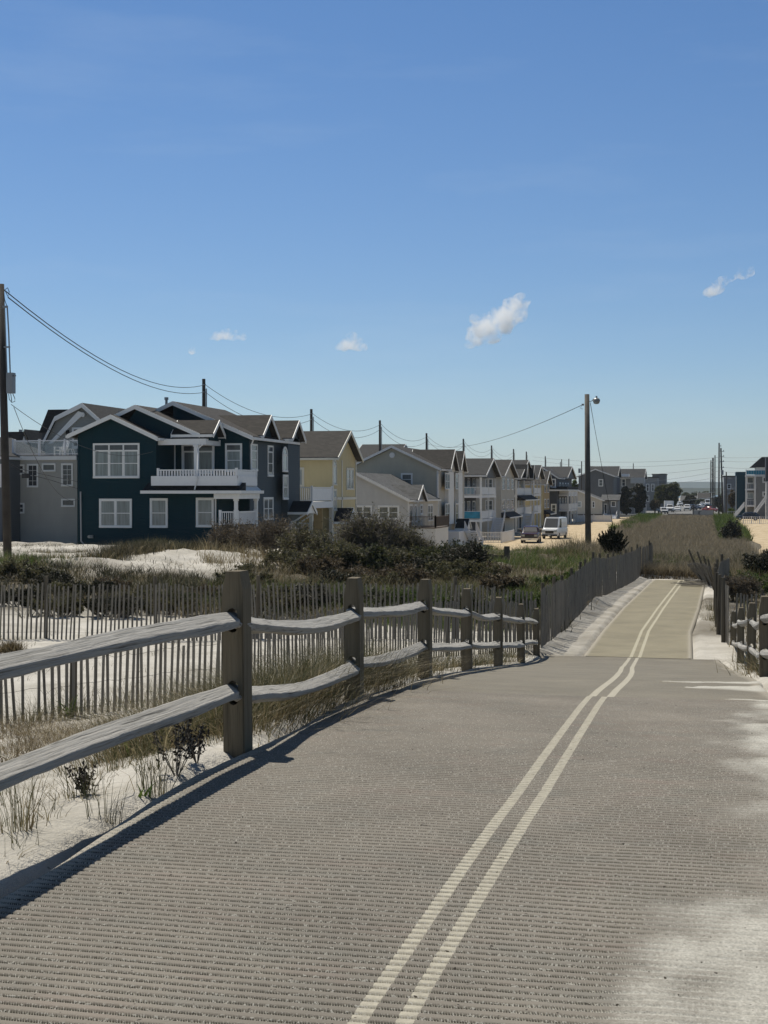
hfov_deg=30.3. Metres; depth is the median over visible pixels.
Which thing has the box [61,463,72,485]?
window
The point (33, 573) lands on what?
dune shrub
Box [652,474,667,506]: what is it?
tall house
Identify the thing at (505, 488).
tan house
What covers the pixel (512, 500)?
window
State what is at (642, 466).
overhead cable
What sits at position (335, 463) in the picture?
window
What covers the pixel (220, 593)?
dune shrub
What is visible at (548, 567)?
reed clump
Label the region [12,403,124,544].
deck house
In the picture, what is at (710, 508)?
car
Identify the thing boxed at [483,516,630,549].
gravel street
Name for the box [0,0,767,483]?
sky
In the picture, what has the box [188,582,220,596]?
dune shrub
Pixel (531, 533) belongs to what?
pickup truck
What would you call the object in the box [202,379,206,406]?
utility pole
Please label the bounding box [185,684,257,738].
beach grass tuft
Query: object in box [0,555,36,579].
dune shrub
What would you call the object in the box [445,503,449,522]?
window
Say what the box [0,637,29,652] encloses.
dune grass patch
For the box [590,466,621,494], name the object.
dark roof house
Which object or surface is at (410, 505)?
window
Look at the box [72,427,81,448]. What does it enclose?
window
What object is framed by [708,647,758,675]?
beach grass tuft
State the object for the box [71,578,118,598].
dune shrub
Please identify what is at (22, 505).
window
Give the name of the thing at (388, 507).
window
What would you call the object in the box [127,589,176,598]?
dune shrub
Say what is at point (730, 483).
brown block
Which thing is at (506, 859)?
path mat
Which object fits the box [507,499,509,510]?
window
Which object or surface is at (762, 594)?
snow fence
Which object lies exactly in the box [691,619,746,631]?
beach grass tuft
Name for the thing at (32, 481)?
window
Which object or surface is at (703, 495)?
distant house
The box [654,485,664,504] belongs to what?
round tree
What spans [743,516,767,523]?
vinyl fence
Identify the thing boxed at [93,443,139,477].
window
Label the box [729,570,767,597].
dune shrub
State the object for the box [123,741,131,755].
broad leaf plant
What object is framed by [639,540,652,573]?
snow fence
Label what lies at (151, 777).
beach grass tuft
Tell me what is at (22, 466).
window
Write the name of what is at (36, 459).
overhead cable
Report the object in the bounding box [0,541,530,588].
dune sprigs
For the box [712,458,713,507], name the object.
utility pole
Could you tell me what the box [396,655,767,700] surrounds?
path mat
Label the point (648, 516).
green brush
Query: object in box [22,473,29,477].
splice box
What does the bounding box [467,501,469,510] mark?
window
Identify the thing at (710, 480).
utility pole
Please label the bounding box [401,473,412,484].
window
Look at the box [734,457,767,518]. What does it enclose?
gray tower house
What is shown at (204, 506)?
window
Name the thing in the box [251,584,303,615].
dune shrub
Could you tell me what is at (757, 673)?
beach grass tuft
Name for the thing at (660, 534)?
brown brush
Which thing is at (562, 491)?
slate house
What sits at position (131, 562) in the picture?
dune straws
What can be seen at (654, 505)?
street tree
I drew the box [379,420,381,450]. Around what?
utility pole
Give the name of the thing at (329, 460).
yellow house
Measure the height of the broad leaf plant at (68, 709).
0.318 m
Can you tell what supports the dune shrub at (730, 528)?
on the ground at (62, 838)
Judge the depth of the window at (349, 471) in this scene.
107.43 m
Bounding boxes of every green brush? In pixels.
[607,512,662,529]
[712,511,754,540]
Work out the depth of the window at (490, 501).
186.55 m
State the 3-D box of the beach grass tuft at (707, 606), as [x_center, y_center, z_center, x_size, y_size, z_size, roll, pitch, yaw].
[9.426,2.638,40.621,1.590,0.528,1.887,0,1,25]
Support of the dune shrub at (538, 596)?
on the ground at (62, 838)
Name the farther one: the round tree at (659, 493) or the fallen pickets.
the round tree at (659, 493)
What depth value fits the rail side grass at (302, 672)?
10.36 m
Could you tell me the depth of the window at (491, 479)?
186.51 m
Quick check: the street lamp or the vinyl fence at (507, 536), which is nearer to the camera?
the street lamp
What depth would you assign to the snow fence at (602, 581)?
38.41 m
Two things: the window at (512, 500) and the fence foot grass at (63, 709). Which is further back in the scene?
the window at (512, 500)
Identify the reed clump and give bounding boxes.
[498,564,534,575]
[530,550,572,574]
[540,537,602,559]
[549,530,596,549]
[687,561,767,578]
[698,544,763,567]
[728,542,762,570]
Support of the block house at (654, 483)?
on the ground at (62, 838)
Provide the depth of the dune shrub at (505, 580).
41.60 m
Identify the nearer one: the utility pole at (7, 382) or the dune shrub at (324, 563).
the dune shrub at (324, 563)
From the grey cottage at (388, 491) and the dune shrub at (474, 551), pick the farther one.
the grey cottage at (388, 491)
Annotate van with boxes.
[541,516,567,538]
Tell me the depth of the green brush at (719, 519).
216.69 m
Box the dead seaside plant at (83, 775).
[64,761,97,793]
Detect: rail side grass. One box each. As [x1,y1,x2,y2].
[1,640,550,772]
[3,627,542,771]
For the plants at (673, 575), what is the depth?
57.74 m
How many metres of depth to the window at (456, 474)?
150.17 m
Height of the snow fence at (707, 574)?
1.628 m
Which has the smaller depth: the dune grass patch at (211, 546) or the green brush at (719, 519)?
the dune grass patch at (211, 546)
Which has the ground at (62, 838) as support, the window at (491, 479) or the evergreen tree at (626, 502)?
the evergreen tree at (626, 502)
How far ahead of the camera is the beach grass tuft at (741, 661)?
21.85 m
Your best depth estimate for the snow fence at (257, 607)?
28.98 m
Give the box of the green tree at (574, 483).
[572,480,578,489]
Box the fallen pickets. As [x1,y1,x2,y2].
[672,578,710,586]
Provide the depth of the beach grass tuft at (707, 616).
37.01 m
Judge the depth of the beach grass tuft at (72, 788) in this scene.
6.53 m
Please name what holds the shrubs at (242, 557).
on the ground at (62, 838)
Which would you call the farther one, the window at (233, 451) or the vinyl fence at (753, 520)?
the vinyl fence at (753, 520)
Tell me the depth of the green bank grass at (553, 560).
58.96 m
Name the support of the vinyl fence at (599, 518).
on the ground at (62, 838)
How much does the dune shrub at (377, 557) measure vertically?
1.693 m
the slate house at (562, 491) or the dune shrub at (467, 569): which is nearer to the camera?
the dune shrub at (467, 569)
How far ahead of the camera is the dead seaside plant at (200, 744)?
7.43 m
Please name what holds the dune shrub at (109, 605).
on the ground at (62, 838)
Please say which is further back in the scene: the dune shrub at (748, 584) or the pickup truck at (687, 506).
the pickup truck at (687, 506)
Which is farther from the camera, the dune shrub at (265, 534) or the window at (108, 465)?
the window at (108, 465)
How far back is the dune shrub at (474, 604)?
34.70 m
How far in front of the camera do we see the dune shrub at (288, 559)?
51.80 m
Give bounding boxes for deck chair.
[54,441,69,454]
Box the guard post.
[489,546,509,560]
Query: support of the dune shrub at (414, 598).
on the ground at (62, 838)
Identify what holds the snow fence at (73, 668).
on the ground at (62, 838)
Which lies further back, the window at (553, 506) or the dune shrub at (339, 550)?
the window at (553, 506)
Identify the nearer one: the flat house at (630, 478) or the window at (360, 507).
the window at (360, 507)
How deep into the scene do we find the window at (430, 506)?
137.09 m
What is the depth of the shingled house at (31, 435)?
122.06 m
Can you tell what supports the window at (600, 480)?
in the gable house at (598, 484)
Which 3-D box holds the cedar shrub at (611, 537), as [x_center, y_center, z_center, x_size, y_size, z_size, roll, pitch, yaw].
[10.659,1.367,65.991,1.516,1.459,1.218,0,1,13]
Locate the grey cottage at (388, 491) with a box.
[356,472,448,545]
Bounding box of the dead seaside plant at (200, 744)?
[174,721,209,762]
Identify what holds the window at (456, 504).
in the green gray house at (438, 473)
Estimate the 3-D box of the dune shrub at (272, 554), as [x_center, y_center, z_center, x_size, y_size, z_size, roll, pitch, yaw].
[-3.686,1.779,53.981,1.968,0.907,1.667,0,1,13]
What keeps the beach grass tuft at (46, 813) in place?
on the ground at (62, 838)
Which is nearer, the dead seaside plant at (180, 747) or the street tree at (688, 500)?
the dead seaside plant at (180, 747)
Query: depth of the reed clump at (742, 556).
58.18 m
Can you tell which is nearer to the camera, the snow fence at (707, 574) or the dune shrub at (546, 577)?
the dune shrub at (546, 577)
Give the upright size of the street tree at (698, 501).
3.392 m
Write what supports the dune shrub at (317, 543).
on the ground at (62, 838)
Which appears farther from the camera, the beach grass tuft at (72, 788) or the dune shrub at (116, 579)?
the dune shrub at (116, 579)
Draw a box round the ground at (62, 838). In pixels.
[0,498,767,898]
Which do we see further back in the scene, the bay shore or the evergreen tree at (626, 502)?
the bay shore
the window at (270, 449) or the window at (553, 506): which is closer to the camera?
the window at (270, 449)
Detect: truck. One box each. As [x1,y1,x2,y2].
[520,526,540,542]
[664,501,673,511]
[683,504,690,510]
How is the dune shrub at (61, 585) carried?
on the ground at (62, 838)
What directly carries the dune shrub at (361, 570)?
on the ground at (62, 838)
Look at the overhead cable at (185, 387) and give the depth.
88.79 m
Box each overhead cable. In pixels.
[4,290,510,455]
[8,297,501,459]
[11,404,149,455]
[14,408,77,500]
[429,405,581,446]
[533,460,713,466]
[590,404,613,528]
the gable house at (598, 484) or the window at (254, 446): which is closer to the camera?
the window at (254, 446)
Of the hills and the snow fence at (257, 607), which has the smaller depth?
the snow fence at (257, 607)
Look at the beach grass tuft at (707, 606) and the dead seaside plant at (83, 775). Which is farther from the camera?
the beach grass tuft at (707, 606)
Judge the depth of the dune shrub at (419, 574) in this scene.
46.59 m
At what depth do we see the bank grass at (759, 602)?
44.99 m
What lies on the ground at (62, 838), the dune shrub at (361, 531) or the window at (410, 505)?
the dune shrub at (361, 531)
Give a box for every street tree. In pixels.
[649,499,659,512]
[682,496,692,504]
[685,494,695,502]
[694,498,703,504]
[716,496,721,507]
[727,489,734,508]
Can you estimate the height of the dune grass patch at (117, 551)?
1.136 m
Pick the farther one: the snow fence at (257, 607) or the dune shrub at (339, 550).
the dune shrub at (339, 550)
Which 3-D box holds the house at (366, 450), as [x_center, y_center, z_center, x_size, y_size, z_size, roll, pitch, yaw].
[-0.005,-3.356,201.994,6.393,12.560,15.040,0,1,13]
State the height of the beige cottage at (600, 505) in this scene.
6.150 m
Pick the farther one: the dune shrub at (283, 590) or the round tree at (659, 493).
the round tree at (659, 493)
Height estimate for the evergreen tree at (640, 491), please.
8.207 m
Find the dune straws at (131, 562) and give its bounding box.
[13,541,278,576]
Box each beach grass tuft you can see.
[0,747,71,832]
[3,829,63,863]
[20,755,143,800]
[25,798,83,822]
[65,767,133,825]
[91,738,149,771]
[104,706,209,797]
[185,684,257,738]
[689,598,713,610]
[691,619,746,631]
[694,609,729,621]
[703,648,758,669]
[704,648,758,677]
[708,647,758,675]
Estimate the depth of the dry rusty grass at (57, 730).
13.59 m
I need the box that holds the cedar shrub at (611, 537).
[597,526,628,555]
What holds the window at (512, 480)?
in the tan house at (505, 488)
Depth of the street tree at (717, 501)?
485.68 m
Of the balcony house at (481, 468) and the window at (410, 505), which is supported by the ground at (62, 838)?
the balcony house at (481, 468)
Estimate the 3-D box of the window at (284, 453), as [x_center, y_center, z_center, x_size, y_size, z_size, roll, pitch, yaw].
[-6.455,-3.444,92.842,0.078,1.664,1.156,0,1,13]
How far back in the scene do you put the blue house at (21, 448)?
91.37 m
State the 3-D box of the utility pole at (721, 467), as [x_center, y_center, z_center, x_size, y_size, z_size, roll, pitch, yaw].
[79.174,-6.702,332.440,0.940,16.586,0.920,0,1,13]
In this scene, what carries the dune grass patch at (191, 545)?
on the ground at (62, 838)
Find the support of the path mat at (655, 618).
on the ground at (62, 838)
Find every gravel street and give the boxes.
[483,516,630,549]
[741,519,767,552]
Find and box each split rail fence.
[0,570,539,790]
[730,596,767,676]
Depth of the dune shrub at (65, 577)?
41.90 m
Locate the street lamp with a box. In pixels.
[580,394,599,545]
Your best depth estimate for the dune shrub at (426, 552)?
57.89 m
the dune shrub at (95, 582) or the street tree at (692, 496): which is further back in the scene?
the street tree at (692, 496)
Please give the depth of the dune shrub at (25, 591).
36.96 m
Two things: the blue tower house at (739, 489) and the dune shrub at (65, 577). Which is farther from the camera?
the blue tower house at (739, 489)
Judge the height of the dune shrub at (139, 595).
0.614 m
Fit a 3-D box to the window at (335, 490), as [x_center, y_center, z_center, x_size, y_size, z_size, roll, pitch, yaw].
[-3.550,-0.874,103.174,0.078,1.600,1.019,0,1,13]
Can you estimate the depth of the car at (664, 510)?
367.18 m
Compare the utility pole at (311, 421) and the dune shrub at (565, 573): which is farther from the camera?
the utility pole at (311, 421)
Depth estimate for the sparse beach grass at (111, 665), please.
25.68 m
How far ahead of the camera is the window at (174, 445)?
88.20 m
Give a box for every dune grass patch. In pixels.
[0,546,106,568]
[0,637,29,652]
[4,547,75,559]
[18,547,93,552]
[58,535,199,563]
[61,573,221,594]
[127,577,255,612]
[128,535,190,549]
[165,539,266,554]
[166,570,388,605]
[181,536,259,553]
[267,596,528,631]
[433,572,539,590]
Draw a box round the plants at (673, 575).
[640,552,730,579]
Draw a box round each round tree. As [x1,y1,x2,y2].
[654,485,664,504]
[660,482,682,505]
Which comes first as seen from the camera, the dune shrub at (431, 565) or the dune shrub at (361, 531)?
the dune shrub at (431, 565)
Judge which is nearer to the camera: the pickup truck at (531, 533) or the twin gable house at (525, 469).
the pickup truck at (531, 533)
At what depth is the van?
173.01 m
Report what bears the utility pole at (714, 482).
on the ground at (62, 838)
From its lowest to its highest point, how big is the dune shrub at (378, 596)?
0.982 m
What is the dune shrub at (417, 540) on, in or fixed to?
on the ground at (62, 838)
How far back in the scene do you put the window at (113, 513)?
85.91 m
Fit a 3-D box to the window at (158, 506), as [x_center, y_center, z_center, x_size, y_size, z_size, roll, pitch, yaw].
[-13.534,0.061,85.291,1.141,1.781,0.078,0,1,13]
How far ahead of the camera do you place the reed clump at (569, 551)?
65.86 m
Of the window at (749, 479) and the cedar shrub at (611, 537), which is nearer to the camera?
the cedar shrub at (611, 537)
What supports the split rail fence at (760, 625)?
on the ground at (62, 838)
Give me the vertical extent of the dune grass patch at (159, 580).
0.932 m
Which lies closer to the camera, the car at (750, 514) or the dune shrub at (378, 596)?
the dune shrub at (378, 596)
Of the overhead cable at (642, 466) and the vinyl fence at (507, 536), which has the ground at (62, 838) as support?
the vinyl fence at (507, 536)
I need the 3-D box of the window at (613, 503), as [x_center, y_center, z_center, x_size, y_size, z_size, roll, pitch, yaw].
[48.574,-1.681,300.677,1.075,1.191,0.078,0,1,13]
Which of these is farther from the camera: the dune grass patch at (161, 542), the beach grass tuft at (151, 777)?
the dune grass patch at (161, 542)
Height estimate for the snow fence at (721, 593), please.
1.825 m
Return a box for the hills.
[578,482,720,487]
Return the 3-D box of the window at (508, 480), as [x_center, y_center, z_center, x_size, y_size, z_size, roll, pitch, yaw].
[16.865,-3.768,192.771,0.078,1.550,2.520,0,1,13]
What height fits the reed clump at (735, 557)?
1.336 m
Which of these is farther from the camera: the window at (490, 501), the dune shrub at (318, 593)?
the window at (490, 501)
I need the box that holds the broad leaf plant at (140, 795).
[137,780,158,798]
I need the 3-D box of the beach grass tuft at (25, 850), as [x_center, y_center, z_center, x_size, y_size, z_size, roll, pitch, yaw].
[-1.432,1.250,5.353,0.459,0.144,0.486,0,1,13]
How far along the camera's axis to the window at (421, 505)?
132.93 m
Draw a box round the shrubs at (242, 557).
[194,535,445,590]
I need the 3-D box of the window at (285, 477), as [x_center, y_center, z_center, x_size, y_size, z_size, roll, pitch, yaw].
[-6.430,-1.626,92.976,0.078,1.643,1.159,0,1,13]
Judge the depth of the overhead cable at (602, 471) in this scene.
73.76 m
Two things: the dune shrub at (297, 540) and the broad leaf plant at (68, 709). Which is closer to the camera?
the broad leaf plant at (68, 709)
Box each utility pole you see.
[0,284,15,556]
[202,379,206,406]
[310,409,313,430]
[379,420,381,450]
[578,461,581,489]
[710,460,711,503]
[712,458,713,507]
[714,455,715,508]
[718,443,720,513]
[720,448,723,513]
[725,472,726,513]
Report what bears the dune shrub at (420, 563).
on the ground at (62, 838)
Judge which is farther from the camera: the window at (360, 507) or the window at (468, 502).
the window at (468, 502)
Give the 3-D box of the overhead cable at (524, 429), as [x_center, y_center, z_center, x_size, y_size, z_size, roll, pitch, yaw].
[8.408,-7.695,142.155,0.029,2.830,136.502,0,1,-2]
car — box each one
[658,507,667,513]
[701,507,717,511]
[735,512,760,519]
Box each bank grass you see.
[184,542,623,624]
[729,569,767,653]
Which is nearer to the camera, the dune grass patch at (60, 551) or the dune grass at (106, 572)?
the dune grass at (106, 572)
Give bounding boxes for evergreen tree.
[618,486,634,514]
[631,483,647,512]
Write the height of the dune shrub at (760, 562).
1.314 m
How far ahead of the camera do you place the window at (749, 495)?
305.11 m
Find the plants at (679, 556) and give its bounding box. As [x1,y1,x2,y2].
[653,552,719,565]
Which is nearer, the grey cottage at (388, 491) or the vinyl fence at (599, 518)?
the grey cottage at (388, 491)
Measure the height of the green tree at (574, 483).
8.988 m
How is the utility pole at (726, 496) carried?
on the ground at (62, 838)
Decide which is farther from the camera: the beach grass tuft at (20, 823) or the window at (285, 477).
the window at (285, 477)
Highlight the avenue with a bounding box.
[620,501,721,514]
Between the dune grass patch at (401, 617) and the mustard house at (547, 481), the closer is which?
the dune grass patch at (401, 617)
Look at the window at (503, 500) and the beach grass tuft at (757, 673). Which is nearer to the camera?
the beach grass tuft at (757, 673)
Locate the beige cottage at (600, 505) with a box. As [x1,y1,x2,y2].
[572,490,620,518]
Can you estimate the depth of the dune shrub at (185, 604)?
34.87 m
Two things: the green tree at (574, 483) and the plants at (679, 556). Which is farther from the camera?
the green tree at (574, 483)
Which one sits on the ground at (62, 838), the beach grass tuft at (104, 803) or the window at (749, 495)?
the beach grass tuft at (104, 803)
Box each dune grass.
[0,551,594,632]
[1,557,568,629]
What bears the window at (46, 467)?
in the deck house at (48, 512)
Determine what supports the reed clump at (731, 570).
on the ground at (62, 838)
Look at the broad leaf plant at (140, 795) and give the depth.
6.62 m
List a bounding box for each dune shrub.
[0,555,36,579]
[0,586,48,606]
[18,563,64,584]
[26,593,85,616]
[30,569,74,589]
[48,579,87,596]
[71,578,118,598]
[81,592,145,617]
[91,575,131,593]
[104,590,152,598]
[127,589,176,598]
[138,591,199,615]
[157,590,204,601]
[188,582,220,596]
[204,517,258,553]
[207,587,255,600]
[212,563,275,583]
[235,561,275,573]
[241,512,297,554]
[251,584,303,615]
[260,547,306,564]
[265,584,306,595]
[273,518,326,556]
[276,548,319,575]
[290,577,342,611]
[296,554,345,576]
[302,526,363,554]
[302,540,367,570]
[309,567,360,584]
[322,502,428,550]
[336,561,379,576]
[337,586,407,608]
[343,537,394,573]
[360,571,404,588]
[369,561,432,588]
[373,517,439,556]
[384,544,421,571]
[388,587,452,616]
[393,551,446,570]
[408,538,465,560]
[413,564,461,582]
[424,558,464,576]
[431,534,492,568]
[432,592,497,622]
[450,559,505,582]
[477,560,513,575]
[479,570,528,593]
[504,590,550,610]
[535,573,569,585]
[553,570,575,579]
[711,568,767,601]
[718,518,742,539]
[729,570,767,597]
[741,549,767,577]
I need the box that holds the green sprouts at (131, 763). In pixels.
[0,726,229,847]
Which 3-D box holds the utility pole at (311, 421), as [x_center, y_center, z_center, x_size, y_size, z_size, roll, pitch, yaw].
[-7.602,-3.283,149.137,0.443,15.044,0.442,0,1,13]
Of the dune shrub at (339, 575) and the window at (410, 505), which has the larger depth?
the window at (410, 505)
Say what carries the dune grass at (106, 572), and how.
on the ground at (62, 838)
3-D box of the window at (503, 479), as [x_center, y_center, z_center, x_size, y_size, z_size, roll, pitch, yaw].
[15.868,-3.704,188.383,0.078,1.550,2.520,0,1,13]
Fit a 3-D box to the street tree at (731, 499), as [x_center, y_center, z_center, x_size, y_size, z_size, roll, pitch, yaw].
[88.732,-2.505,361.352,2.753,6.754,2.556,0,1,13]
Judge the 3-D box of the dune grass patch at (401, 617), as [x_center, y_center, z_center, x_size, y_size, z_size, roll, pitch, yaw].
[0.360,2.370,34.362,6.752,0.933,7.130,0,1,-17]
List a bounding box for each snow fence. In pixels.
[0,575,536,641]
[0,599,536,724]
[540,544,639,647]
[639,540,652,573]
[687,549,713,589]
[714,554,729,644]
[734,589,764,641]
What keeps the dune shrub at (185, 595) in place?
on the ground at (62, 838)
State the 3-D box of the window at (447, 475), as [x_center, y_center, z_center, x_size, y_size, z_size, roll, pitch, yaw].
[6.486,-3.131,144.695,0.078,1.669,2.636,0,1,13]
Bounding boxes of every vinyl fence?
[480,529,513,542]
[575,514,611,521]
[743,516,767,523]
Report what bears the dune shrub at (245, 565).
on the ground at (62, 838)
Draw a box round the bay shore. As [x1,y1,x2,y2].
[578,488,720,494]
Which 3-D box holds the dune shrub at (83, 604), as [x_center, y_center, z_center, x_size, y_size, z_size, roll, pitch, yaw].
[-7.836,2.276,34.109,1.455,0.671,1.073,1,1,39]
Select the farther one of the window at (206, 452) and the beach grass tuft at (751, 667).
the window at (206, 452)
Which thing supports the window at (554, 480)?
in the slate house at (562, 491)
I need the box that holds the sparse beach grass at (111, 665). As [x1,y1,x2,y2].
[0,628,448,704]
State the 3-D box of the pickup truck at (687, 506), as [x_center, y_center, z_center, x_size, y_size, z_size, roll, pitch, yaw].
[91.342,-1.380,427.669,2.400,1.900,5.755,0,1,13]
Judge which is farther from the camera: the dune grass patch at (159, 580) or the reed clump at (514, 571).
the reed clump at (514, 571)
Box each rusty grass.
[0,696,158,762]
[0,700,158,768]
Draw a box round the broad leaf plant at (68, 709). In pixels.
[54,695,80,717]
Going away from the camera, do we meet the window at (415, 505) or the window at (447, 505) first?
the window at (415, 505)
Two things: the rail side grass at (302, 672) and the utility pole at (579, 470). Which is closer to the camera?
the rail side grass at (302, 672)
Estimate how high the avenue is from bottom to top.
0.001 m
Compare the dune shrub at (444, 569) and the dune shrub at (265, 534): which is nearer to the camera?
the dune shrub at (444, 569)
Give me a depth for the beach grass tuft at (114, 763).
7.98 m
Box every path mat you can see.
[0,689,767,1023]
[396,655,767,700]
[584,580,704,658]
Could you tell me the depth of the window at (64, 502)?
91.25 m
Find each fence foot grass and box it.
[0,664,266,729]
[0,673,212,730]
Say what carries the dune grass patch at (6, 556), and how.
on the ground at (62, 838)
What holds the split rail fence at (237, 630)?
on the ground at (62, 838)
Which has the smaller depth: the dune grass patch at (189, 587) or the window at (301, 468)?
the dune grass patch at (189, 587)
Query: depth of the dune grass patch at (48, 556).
56.63 m
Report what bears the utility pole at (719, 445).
on the ground at (62, 838)
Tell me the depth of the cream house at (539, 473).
226.64 m
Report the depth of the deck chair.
93.33 m
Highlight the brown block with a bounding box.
[723,476,735,513]
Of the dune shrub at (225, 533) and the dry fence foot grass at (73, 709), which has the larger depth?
the dune shrub at (225, 533)
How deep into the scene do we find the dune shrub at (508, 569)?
47.90 m
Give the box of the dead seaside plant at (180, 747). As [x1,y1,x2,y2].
[151,717,207,775]
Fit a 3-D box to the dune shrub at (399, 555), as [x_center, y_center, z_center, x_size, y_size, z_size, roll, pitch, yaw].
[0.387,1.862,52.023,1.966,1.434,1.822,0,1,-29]
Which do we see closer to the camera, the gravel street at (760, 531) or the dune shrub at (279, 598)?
the dune shrub at (279, 598)
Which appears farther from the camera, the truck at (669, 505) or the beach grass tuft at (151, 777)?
the truck at (669, 505)
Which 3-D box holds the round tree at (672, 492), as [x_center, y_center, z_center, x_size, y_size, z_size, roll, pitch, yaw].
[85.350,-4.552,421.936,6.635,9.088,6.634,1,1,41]
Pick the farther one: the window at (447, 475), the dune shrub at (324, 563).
the window at (447, 475)
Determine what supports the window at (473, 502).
in the balcony house at (481, 468)
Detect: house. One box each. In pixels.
[0,437,44,541]
[8,429,41,450]
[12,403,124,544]
[65,397,317,549]
[300,431,363,541]
[356,445,482,546]
[359,444,407,458]
[464,458,504,537]
[476,460,522,535]
[513,460,539,531]
[517,465,544,527]
[525,471,556,525]
[543,466,578,523]
[576,469,618,496]
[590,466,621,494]
[620,469,646,513]
[646,477,659,510]
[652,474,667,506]
[697,493,711,501]
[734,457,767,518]
[735,472,745,514]
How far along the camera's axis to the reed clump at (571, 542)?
70.08 m
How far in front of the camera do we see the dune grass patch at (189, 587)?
40.55 m
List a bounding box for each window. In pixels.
[20,464,24,474]
[20,503,24,513]
[27,464,37,486]
[41,463,55,471]
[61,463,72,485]
[61,499,74,506]
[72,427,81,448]
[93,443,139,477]
[99,499,131,527]
[150,498,167,527]
[174,445,175,468]
[181,445,214,473]
[196,498,213,526]
[225,443,241,471]
[252,444,257,470]
[263,497,273,519]
[267,445,273,476]
[282,447,287,471]
[283,475,288,499]
[300,467,303,486]
[334,460,336,484]
[334,489,336,510]
[346,468,353,489]
[356,505,371,518]
[378,505,398,519]
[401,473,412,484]
[409,504,413,521]
[414,504,417,521]
[420,504,422,514]
[428,504,432,520]
[445,473,449,488]
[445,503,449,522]
[455,473,458,488]
[455,503,458,522]
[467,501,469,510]
[472,501,474,510]
[485,478,492,486]
[485,500,492,509]
[502,478,504,489]
[502,499,504,510]
[507,478,509,489]
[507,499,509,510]
[511,479,513,489]
[511,499,513,509]
[550,479,555,487]
[551,504,556,512]
[598,479,602,485]
[611,501,615,506]
[747,477,753,482]
[747,493,753,498]
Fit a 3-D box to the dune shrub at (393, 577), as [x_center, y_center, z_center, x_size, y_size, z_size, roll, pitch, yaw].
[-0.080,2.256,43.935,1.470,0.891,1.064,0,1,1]
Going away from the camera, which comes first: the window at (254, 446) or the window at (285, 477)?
the window at (254, 446)
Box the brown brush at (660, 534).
[545,513,762,576]
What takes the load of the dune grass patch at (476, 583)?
on the ground at (62, 838)
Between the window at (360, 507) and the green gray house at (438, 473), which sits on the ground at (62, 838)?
the green gray house at (438, 473)
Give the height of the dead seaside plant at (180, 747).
0.322 m
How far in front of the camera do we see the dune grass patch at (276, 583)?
42.12 m
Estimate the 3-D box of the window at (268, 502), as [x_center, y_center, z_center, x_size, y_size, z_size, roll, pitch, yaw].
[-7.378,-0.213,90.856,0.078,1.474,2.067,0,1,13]
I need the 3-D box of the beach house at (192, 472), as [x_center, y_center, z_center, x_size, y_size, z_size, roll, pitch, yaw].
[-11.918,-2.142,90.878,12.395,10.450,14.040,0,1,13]
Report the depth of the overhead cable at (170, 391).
82.22 m
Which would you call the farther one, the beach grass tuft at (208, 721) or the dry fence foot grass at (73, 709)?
the dry fence foot grass at (73, 709)
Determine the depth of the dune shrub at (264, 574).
43.06 m

